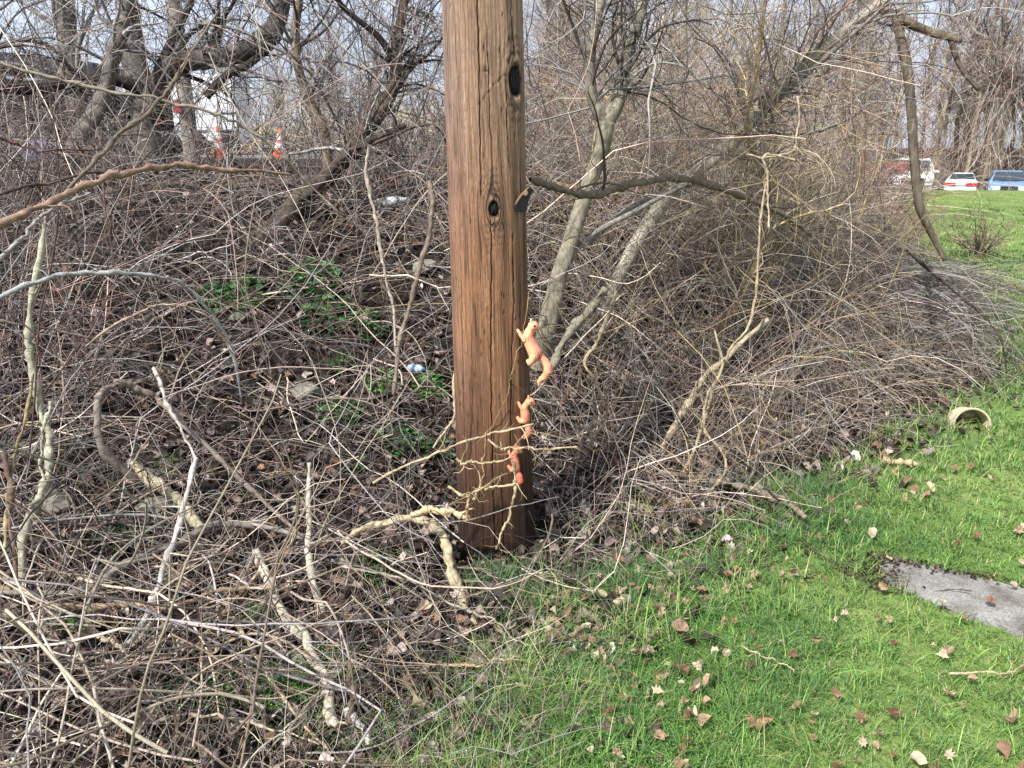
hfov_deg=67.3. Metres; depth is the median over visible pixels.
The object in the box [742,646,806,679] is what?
fallen stick
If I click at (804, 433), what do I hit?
fallen stick
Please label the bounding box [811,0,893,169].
woodland tree
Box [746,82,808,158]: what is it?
dead vine
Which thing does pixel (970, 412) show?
concrete culvert pipe
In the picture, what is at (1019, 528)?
fallen leaf
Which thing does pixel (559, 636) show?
fallen leaf
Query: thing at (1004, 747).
fallen leaf
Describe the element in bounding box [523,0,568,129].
woodland tree
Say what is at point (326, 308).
leafy weed
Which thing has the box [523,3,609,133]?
woodland tree
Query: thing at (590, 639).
fallen leaf
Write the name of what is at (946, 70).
woodland tree
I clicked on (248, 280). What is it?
leafy weed
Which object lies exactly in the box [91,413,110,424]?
stone
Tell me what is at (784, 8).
woodland tree
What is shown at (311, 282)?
leafy weed
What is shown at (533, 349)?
squirrel figurine
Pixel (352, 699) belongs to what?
broken stick
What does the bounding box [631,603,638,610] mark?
fallen leaf
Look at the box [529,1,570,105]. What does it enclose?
woodland tree
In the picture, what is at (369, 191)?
dead vine
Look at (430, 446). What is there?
leafy weed
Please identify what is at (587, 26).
woodland tree
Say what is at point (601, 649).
fallen leaf
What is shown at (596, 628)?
fallen leaf
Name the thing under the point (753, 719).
fallen leaf
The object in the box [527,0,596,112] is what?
woodland tree
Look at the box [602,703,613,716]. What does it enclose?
fallen leaf
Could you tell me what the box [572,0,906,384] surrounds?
bare tree
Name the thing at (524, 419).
squirrel figurine
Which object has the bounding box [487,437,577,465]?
dead twig
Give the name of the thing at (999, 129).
woodland tree
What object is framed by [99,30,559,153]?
slope brush
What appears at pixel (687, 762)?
fallen leaf
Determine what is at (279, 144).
traffic cone
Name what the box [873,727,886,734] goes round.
fallen leaf
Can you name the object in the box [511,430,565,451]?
dead twig
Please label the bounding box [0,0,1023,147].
sky
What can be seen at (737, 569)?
fallen leaf
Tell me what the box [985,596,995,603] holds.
fallen leaf
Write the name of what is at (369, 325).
leafy weed
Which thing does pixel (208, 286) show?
leafy weed
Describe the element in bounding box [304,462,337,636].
fallen branch
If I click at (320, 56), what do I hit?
woodland tree
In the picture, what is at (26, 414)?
dead cane
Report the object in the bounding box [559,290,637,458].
dead vine
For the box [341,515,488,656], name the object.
dead vine
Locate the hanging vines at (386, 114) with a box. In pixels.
[0,0,990,432]
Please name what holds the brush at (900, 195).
on the ground at (1014, 197)
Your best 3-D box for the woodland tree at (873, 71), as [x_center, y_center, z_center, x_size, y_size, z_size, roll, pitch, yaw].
[11.311,-9.331,24.727,2.592,6.379,2.535,-14,22,-38]
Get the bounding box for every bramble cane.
[0,61,340,214]
[0,135,102,161]
[0,153,290,228]
[0,170,105,204]
[65,5,246,188]
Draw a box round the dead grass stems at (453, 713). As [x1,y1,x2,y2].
[57,313,1021,767]
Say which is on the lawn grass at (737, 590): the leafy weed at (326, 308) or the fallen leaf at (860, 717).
the fallen leaf at (860, 717)
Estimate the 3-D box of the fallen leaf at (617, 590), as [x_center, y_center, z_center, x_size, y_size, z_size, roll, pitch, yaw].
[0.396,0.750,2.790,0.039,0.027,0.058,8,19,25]
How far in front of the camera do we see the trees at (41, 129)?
9.87 m
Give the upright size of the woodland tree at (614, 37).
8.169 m
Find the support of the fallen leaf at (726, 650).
on the lawn grass at (737, 590)
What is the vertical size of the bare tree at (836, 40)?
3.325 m
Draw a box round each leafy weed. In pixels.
[60,619,95,638]
[191,281,232,307]
[206,274,272,316]
[215,676,242,702]
[277,257,342,297]
[297,294,356,333]
[316,396,363,428]
[328,351,360,374]
[343,453,368,473]
[346,308,388,343]
[365,368,399,393]
[375,421,423,456]
[412,370,448,400]
[420,437,454,458]
[605,333,631,353]
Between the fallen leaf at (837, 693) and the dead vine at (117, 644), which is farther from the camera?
the dead vine at (117, 644)
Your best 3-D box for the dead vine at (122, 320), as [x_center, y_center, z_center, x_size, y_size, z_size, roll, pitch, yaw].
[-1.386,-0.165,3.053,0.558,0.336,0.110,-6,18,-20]
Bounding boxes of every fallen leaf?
[208,647,219,653]
[412,690,425,707]
[418,600,432,609]
[546,615,554,621]
[550,629,558,636]
[557,634,566,643]
[580,592,592,600]
[582,675,593,689]
[585,746,593,756]
[587,633,595,643]
[592,625,600,630]
[596,646,606,655]
[598,590,606,596]
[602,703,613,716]
[606,716,615,723]
[612,596,625,604]
[615,586,626,594]
[617,749,624,757]
[624,715,632,723]
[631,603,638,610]
[651,685,663,693]
[654,733,664,739]
[655,670,669,679]
[656,729,666,736]
[657,606,664,616]
[671,618,688,631]
[673,758,684,767]
[677,743,685,751]
[678,664,688,673]
[680,696,688,702]
[680,759,688,767]
[683,709,689,720]
[688,706,697,715]
[690,685,697,690]
[692,659,703,671]
[697,713,711,726]
[703,673,709,685]
[703,695,709,702]
[711,646,718,653]
[721,616,728,625]
[722,648,731,656]
[733,565,741,573]
[745,580,752,587]
[745,712,756,727]
[749,569,758,579]
[755,719,766,729]
[759,715,773,721]
[788,648,797,657]
[791,700,801,708]
[812,637,820,642]
[825,495,833,502]
[830,760,842,767]
[832,686,841,700]
[855,711,867,723]
[858,736,867,746]
[868,527,876,537]
[872,741,878,749]
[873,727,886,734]
[879,582,887,589]
[887,707,902,718]
[891,640,898,645]
[892,466,900,474]
[903,475,911,483]
[911,484,918,491]
[911,751,926,764]
[922,491,929,496]
[926,482,934,490]
[936,645,948,657]
[938,598,947,603]
[943,685,955,694]
[944,644,954,653]
[944,748,955,759]
[954,538,961,546]
[968,674,979,679]
[974,530,981,537]
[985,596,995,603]
[996,740,1011,760]
[1006,581,1017,586]
[1006,708,1017,721]
[1013,525,1023,532]
[1017,760,1023,767]
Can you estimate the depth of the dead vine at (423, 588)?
2.68 m
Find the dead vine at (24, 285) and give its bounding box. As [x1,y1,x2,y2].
[0,269,241,397]
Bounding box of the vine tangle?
[0,70,1023,767]
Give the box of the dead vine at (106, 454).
[93,366,298,531]
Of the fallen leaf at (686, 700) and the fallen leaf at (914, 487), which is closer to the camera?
the fallen leaf at (686, 700)
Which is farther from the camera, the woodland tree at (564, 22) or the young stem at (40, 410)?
the woodland tree at (564, 22)
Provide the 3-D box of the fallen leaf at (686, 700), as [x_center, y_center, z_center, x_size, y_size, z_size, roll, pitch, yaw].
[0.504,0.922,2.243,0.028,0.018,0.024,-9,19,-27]
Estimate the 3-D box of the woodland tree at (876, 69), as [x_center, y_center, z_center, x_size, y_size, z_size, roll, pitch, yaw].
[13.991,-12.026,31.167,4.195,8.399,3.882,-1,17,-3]
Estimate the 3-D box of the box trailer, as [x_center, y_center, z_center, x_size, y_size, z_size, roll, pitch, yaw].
[-9.316,-8.229,23.653,4.200,2.250,1.930,-1,17,-4]
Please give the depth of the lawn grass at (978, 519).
3.94 m
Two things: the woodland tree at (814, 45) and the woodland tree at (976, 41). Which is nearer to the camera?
the woodland tree at (814, 45)
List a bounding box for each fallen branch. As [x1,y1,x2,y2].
[0,519,304,596]
[0,540,314,635]
[127,458,202,527]
[152,704,320,756]
[252,548,353,727]
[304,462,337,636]
[658,461,807,524]
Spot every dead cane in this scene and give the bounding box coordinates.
[0,373,43,554]
[0,453,21,578]
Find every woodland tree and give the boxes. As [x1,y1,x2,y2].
[265,35,298,132]
[295,32,324,128]
[299,0,362,132]
[312,50,328,117]
[313,17,352,134]
[347,3,403,112]
[350,0,382,120]
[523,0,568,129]
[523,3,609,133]
[524,0,567,128]
[524,0,568,128]
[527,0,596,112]
[528,0,609,97]
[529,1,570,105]
[533,0,641,65]
[558,0,650,112]
[642,0,719,82]
[661,0,723,78]
[669,0,721,83]
[717,0,768,84]
[735,0,780,89]
[742,0,840,135]
[760,0,825,115]
[769,0,883,171]
[776,0,883,138]
[781,0,854,182]
[797,3,842,135]
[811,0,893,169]
[815,0,930,163]
[824,0,929,154]
[825,1,908,171]
[831,0,938,187]
[832,1,901,145]
[848,16,894,176]
[859,0,914,160]
[864,1,918,160]
[874,0,942,160]
[879,0,982,182]
[883,0,1022,176]
[892,0,983,166]
[892,0,1002,189]
[892,0,1019,172]
[895,0,1023,176]
[922,0,1023,189]
[937,0,1023,173]
[937,1,1015,168]
[939,4,1022,172]
[945,0,1023,174]
[947,1,1022,180]
[955,52,1023,171]
[960,0,1023,169]
[964,15,1023,168]
[972,1,1023,169]
[998,123,1023,169]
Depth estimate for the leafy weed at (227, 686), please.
2.33 m
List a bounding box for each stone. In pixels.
[40,490,73,516]
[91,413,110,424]
[134,496,172,513]
[152,577,173,593]
[228,312,248,321]
[288,381,320,400]
[331,555,349,570]
[412,259,438,273]
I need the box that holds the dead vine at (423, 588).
[341,565,544,650]
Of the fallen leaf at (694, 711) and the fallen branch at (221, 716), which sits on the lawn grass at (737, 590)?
the fallen leaf at (694, 711)
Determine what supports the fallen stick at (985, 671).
on the lawn grass at (737, 590)
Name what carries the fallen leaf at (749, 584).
on the lawn grass at (737, 590)
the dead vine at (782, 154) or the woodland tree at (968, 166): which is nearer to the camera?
the dead vine at (782, 154)
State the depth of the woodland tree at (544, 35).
23.41 m
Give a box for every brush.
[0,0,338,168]
[0,0,812,619]
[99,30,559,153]
[302,0,1017,361]
[414,0,1023,270]
[865,130,1023,189]
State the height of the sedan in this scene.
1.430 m
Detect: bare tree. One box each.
[0,0,207,170]
[0,0,241,163]
[0,0,364,179]
[163,0,410,193]
[241,0,446,246]
[426,0,807,370]
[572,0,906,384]
[597,0,1022,313]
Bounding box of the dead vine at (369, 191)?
[364,146,407,352]
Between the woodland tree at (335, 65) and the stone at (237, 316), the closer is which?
the stone at (237, 316)
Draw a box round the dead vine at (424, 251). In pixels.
[392,180,435,394]
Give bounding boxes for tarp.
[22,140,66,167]
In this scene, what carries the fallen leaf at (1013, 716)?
on the lawn grass at (737, 590)
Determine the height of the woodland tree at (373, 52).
9.485 m
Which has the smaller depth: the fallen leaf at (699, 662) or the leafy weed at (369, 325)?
the fallen leaf at (699, 662)
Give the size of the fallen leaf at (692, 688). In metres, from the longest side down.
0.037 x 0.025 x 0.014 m
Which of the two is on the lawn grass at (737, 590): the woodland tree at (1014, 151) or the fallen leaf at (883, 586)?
the fallen leaf at (883, 586)
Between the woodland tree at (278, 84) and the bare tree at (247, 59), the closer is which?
the bare tree at (247, 59)
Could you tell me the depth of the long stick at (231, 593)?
2.77 m
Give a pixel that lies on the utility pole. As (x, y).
(489, 193)
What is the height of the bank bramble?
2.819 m
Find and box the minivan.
[984,170,1023,189]
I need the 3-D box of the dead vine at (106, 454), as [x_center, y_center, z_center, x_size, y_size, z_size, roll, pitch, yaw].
[-1.252,0.252,3.114,0.786,0.681,0.254,0,17,0]
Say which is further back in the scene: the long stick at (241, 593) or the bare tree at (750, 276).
the bare tree at (750, 276)
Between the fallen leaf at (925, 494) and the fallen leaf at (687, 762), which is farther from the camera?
the fallen leaf at (925, 494)
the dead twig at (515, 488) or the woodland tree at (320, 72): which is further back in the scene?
the woodland tree at (320, 72)
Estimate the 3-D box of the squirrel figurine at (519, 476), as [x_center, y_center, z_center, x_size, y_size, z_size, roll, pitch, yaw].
[0.013,0.315,2.974,0.063,0.175,0.038,3,17,10]
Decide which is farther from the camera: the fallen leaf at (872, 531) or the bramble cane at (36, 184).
the fallen leaf at (872, 531)
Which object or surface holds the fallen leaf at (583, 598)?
on the lawn grass at (737, 590)
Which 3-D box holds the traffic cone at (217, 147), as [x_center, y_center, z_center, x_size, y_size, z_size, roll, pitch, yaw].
[-6.907,-5.699,18.126,0.360,0.720,0.360,-5,18,-16]
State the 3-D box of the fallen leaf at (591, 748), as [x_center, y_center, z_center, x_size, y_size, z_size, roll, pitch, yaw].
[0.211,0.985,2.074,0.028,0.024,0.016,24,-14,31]
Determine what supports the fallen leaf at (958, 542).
on the ground at (1014, 197)
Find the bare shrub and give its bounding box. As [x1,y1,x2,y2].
[934,194,1023,258]
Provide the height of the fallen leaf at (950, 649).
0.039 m
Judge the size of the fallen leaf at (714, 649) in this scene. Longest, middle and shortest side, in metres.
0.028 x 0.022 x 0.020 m
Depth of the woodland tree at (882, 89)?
62.43 m
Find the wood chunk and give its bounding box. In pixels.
[882,452,918,469]
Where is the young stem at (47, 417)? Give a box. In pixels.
[19,401,55,484]
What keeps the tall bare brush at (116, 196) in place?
on the ground at (1014, 197)
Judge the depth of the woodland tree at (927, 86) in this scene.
59.10 m
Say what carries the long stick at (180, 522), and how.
on the ground at (1014, 197)
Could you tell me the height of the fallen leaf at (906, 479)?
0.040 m
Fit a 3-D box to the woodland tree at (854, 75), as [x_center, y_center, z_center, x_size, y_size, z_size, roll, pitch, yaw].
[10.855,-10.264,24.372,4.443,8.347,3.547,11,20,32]
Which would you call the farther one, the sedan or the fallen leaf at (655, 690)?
the sedan
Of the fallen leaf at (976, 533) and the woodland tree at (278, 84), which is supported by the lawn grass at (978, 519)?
the fallen leaf at (976, 533)
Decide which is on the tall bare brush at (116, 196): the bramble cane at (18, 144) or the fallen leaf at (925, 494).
the bramble cane at (18, 144)
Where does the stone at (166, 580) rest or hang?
on the ground at (1014, 197)
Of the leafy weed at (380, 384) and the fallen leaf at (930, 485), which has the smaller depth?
the fallen leaf at (930, 485)
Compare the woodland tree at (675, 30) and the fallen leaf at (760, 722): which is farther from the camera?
the woodland tree at (675, 30)
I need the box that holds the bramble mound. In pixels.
[295,0,1023,602]
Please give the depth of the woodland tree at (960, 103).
67.84 m
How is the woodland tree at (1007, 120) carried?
on the ground at (1014, 197)
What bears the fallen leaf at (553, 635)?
on the lawn grass at (737, 590)
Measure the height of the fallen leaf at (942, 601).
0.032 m
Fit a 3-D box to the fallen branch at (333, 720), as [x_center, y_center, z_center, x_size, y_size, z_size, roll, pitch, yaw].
[-0.695,0.820,2.584,0.134,0.112,1.061,-9,19,-28]
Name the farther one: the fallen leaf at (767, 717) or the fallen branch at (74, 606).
the fallen branch at (74, 606)
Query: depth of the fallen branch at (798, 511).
3.60 m
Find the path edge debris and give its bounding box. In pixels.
[823,550,1023,598]
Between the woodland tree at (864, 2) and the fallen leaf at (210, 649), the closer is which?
the fallen leaf at (210, 649)
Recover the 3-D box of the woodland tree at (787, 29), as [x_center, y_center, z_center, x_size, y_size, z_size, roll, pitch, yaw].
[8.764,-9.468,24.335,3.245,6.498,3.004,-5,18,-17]
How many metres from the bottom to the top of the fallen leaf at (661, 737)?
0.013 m
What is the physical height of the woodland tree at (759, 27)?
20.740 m
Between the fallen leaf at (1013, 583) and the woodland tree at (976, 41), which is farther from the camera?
the woodland tree at (976, 41)
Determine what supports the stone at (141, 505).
on the ground at (1014, 197)
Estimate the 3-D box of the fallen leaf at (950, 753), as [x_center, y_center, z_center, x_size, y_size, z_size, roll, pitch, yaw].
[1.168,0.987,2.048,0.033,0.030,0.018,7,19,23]
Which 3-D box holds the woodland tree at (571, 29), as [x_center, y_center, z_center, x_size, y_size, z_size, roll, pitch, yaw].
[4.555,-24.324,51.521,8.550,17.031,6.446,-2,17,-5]
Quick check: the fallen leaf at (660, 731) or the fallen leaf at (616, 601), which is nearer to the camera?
the fallen leaf at (660, 731)
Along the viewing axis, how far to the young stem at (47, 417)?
2.77 m
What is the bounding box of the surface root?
[800,538,971,593]
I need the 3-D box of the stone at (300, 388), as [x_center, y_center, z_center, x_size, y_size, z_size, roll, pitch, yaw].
[-1.087,0.043,4.038,0.189,0.092,0.135,-4,17,-13]
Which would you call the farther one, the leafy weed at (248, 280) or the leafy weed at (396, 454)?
the leafy weed at (248, 280)
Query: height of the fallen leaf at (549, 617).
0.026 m
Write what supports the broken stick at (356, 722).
on the ground at (1014, 197)
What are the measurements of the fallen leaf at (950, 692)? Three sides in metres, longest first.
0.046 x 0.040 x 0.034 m
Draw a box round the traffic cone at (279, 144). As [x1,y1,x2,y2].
[272,128,282,157]
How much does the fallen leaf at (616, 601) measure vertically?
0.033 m
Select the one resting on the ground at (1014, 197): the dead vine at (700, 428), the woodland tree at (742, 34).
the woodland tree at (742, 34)
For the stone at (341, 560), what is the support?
on the ground at (1014, 197)
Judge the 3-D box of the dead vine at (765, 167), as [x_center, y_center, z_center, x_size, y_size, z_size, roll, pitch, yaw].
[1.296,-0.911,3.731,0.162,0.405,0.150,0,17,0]
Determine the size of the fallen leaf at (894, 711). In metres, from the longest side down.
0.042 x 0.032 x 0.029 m
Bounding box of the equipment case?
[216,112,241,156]
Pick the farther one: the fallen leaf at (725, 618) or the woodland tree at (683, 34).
the woodland tree at (683, 34)
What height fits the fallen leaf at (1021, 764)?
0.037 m
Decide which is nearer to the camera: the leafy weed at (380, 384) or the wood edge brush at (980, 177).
the leafy weed at (380, 384)
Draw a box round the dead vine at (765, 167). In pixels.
[762,153,794,237]
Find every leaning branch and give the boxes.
[0,180,91,260]
[529,83,845,246]
[550,286,607,374]
[581,183,693,249]
[659,318,769,449]
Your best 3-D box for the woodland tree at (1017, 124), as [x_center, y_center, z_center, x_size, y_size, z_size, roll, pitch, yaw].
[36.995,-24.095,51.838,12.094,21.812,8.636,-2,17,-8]
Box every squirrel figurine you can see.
[507,445,522,485]
[516,318,552,385]
[516,395,534,438]
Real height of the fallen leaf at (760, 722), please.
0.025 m
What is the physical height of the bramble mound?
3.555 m
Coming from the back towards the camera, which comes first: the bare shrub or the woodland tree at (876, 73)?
the woodland tree at (876, 73)
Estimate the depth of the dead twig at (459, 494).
2.72 m
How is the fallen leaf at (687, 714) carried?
on the lawn grass at (737, 590)
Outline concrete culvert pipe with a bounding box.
[946,407,991,430]
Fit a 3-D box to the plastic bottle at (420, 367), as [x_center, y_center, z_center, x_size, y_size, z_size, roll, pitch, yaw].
[-0.521,-0.084,4.212,0.050,0.050,0.133,-16,14,-42]
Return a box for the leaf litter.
[0,162,1023,767]
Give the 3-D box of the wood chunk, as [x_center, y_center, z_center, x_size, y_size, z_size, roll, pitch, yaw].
[2.010,0.401,3.987,0.171,0.088,0.104,11,20,31]
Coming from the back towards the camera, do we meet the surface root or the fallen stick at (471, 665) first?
the surface root
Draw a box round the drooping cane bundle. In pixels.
[804,138,1023,402]
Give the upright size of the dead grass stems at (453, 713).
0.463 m
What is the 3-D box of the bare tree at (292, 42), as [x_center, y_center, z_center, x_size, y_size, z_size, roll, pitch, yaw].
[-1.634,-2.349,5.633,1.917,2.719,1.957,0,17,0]
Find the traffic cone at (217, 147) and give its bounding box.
[213,126,225,157]
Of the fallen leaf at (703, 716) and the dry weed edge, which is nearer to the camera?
the fallen leaf at (703, 716)
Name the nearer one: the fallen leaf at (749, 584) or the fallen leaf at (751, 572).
the fallen leaf at (749, 584)
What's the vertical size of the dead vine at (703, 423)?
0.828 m
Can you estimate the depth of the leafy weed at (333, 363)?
4.20 m
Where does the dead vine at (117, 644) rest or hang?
on the leaf litter
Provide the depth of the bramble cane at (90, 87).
2.41 m
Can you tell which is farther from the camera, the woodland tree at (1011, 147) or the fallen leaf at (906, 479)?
the woodland tree at (1011, 147)
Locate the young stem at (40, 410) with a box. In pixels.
[13,223,54,581]
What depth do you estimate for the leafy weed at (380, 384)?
4.13 m
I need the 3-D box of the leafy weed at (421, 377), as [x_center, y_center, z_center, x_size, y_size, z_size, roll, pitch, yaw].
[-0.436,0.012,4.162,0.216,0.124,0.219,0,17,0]
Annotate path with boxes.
[875,558,1023,639]
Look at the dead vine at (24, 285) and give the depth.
2.70 m
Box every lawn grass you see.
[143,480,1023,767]
[697,191,1023,580]
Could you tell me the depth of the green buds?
4.35 m
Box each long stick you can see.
[108,457,198,684]
[151,367,198,456]
[168,554,255,671]
[193,571,260,653]
[233,616,331,766]
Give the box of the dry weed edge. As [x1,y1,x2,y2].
[862,188,1023,294]
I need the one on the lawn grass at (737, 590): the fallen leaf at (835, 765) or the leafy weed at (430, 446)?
the fallen leaf at (835, 765)
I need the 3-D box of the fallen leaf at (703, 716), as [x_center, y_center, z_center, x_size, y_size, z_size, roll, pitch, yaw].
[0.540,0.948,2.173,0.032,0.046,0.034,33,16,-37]
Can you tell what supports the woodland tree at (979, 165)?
on the ground at (1014, 197)
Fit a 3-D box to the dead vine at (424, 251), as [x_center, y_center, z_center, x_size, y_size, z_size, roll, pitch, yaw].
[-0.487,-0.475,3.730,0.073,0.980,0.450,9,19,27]
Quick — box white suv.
[890,158,939,189]
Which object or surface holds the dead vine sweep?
on the ground at (1014, 197)
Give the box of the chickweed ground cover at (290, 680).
[35,449,514,767]
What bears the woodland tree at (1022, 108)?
on the ground at (1014, 197)
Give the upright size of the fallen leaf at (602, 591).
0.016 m
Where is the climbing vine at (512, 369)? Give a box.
[477,291,529,445]
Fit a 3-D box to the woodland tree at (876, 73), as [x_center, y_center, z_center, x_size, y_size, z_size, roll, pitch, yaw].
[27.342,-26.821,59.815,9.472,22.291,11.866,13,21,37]
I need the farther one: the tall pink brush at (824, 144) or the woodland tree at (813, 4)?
the woodland tree at (813, 4)
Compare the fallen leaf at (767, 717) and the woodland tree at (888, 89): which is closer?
the fallen leaf at (767, 717)
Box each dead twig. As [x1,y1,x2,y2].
[372,420,533,483]
[410,505,475,520]
[443,475,503,520]
[447,462,526,501]
[455,436,519,472]
[471,432,493,507]
[484,461,517,553]
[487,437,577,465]
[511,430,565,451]
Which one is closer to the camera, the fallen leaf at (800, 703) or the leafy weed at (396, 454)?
the fallen leaf at (800, 703)
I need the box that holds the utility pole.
[442,0,534,561]
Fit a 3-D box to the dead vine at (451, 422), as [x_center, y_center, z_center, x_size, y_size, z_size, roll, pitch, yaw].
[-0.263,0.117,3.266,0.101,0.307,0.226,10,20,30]
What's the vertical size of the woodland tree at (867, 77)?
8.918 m
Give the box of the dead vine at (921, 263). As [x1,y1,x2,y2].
[906,250,1016,373]
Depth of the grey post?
14.02 m
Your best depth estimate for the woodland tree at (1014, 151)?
56.39 m
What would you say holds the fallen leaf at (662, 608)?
on the lawn grass at (737, 590)
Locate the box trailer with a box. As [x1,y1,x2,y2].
[123,74,275,154]
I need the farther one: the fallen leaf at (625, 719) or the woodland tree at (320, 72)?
the woodland tree at (320, 72)
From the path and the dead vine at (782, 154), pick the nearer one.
the path
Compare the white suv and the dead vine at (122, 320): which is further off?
the white suv
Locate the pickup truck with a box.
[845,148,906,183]
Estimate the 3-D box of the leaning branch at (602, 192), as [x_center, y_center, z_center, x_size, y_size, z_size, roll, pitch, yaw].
[0.873,-1.041,3.935,2.155,0.840,0.563,-10,19,-29]
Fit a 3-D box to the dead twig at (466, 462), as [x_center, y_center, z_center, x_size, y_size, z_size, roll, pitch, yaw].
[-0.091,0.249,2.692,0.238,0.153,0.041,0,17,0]
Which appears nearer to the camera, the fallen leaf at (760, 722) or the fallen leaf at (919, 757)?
the fallen leaf at (919, 757)
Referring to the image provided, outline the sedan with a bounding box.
[944,173,977,189]
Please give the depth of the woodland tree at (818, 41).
62.00 m
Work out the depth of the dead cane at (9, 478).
2.57 m
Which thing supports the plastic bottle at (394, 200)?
on the ground at (1014, 197)
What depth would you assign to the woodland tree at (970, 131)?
58.60 m
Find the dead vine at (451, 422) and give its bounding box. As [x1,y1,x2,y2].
[432,374,454,448]
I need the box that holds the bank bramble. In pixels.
[0,1,1020,638]
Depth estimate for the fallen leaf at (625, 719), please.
2.19 m
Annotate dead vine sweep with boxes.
[0,1,761,767]
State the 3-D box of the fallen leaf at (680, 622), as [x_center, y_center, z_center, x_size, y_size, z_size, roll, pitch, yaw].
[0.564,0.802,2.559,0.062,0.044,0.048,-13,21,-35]
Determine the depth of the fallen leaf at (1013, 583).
2.87 m
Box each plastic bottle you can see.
[375,196,408,207]
[407,364,425,372]
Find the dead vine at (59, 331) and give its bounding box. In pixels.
[0,319,160,355]
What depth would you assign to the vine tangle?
3.21 m
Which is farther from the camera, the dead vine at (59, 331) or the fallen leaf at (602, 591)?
the dead vine at (59, 331)
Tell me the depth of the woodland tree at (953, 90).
54.47 m
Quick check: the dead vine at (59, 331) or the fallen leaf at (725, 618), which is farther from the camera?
the dead vine at (59, 331)
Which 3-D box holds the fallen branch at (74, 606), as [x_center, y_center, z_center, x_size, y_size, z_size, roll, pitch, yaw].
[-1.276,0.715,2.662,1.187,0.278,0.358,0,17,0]
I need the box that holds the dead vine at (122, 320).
[85,300,239,373]
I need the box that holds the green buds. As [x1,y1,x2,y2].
[581,17,1021,308]
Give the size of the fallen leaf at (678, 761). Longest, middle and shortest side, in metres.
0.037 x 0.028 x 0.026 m
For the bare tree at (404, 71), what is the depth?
5.20 m
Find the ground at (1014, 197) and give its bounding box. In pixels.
[0,135,1023,767]
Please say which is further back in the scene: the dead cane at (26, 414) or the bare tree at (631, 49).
the bare tree at (631, 49)
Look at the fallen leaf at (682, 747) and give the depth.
2.08 m
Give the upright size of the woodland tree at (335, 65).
6.932 m
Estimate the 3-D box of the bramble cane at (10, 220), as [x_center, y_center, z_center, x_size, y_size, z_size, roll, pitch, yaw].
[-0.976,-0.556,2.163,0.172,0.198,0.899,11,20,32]
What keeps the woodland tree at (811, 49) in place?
on the ground at (1014, 197)
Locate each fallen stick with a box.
[448,650,552,667]
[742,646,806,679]
[764,415,853,451]
[949,655,1023,682]
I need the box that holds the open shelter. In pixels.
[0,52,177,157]
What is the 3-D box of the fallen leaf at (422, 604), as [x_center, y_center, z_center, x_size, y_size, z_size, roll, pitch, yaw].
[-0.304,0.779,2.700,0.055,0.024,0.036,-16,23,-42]
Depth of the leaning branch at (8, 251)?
2.28 m
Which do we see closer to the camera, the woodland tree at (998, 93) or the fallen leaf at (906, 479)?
the fallen leaf at (906, 479)
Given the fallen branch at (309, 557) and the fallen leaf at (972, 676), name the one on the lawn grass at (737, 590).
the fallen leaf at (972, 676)
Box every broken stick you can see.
[331,664,356,746]
[343,707,383,745]
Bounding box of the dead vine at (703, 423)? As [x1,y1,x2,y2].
[670,330,750,503]
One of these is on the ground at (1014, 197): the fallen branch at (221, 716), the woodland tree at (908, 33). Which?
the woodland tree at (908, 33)
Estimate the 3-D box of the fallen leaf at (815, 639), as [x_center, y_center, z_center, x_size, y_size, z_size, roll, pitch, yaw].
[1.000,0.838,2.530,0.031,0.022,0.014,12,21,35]
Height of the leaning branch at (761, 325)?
0.594 m
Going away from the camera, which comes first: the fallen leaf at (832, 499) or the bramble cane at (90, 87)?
the bramble cane at (90, 87)
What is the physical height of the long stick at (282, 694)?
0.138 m
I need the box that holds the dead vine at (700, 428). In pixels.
[674,131,804,482]
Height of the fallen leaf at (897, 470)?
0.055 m
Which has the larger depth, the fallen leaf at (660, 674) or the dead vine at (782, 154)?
the dead vine at (782, 154)
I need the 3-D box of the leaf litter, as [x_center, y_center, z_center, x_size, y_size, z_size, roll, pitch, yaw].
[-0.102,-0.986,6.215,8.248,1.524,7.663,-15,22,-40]
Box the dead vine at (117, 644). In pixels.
[84,611,150,648]
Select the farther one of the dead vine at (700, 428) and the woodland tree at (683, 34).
the woodland tree at (683, 34)
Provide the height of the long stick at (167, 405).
0.295 m
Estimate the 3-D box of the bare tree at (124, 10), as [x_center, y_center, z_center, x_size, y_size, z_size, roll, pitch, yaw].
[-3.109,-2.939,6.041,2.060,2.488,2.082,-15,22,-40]
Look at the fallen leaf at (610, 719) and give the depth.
2.19 m
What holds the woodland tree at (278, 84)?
on the ground at (1014, 197)
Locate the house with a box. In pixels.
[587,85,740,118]
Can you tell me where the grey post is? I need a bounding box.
[167,0,200,160]
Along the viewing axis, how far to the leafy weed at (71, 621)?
2.64 m
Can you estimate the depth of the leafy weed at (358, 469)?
3.63 m

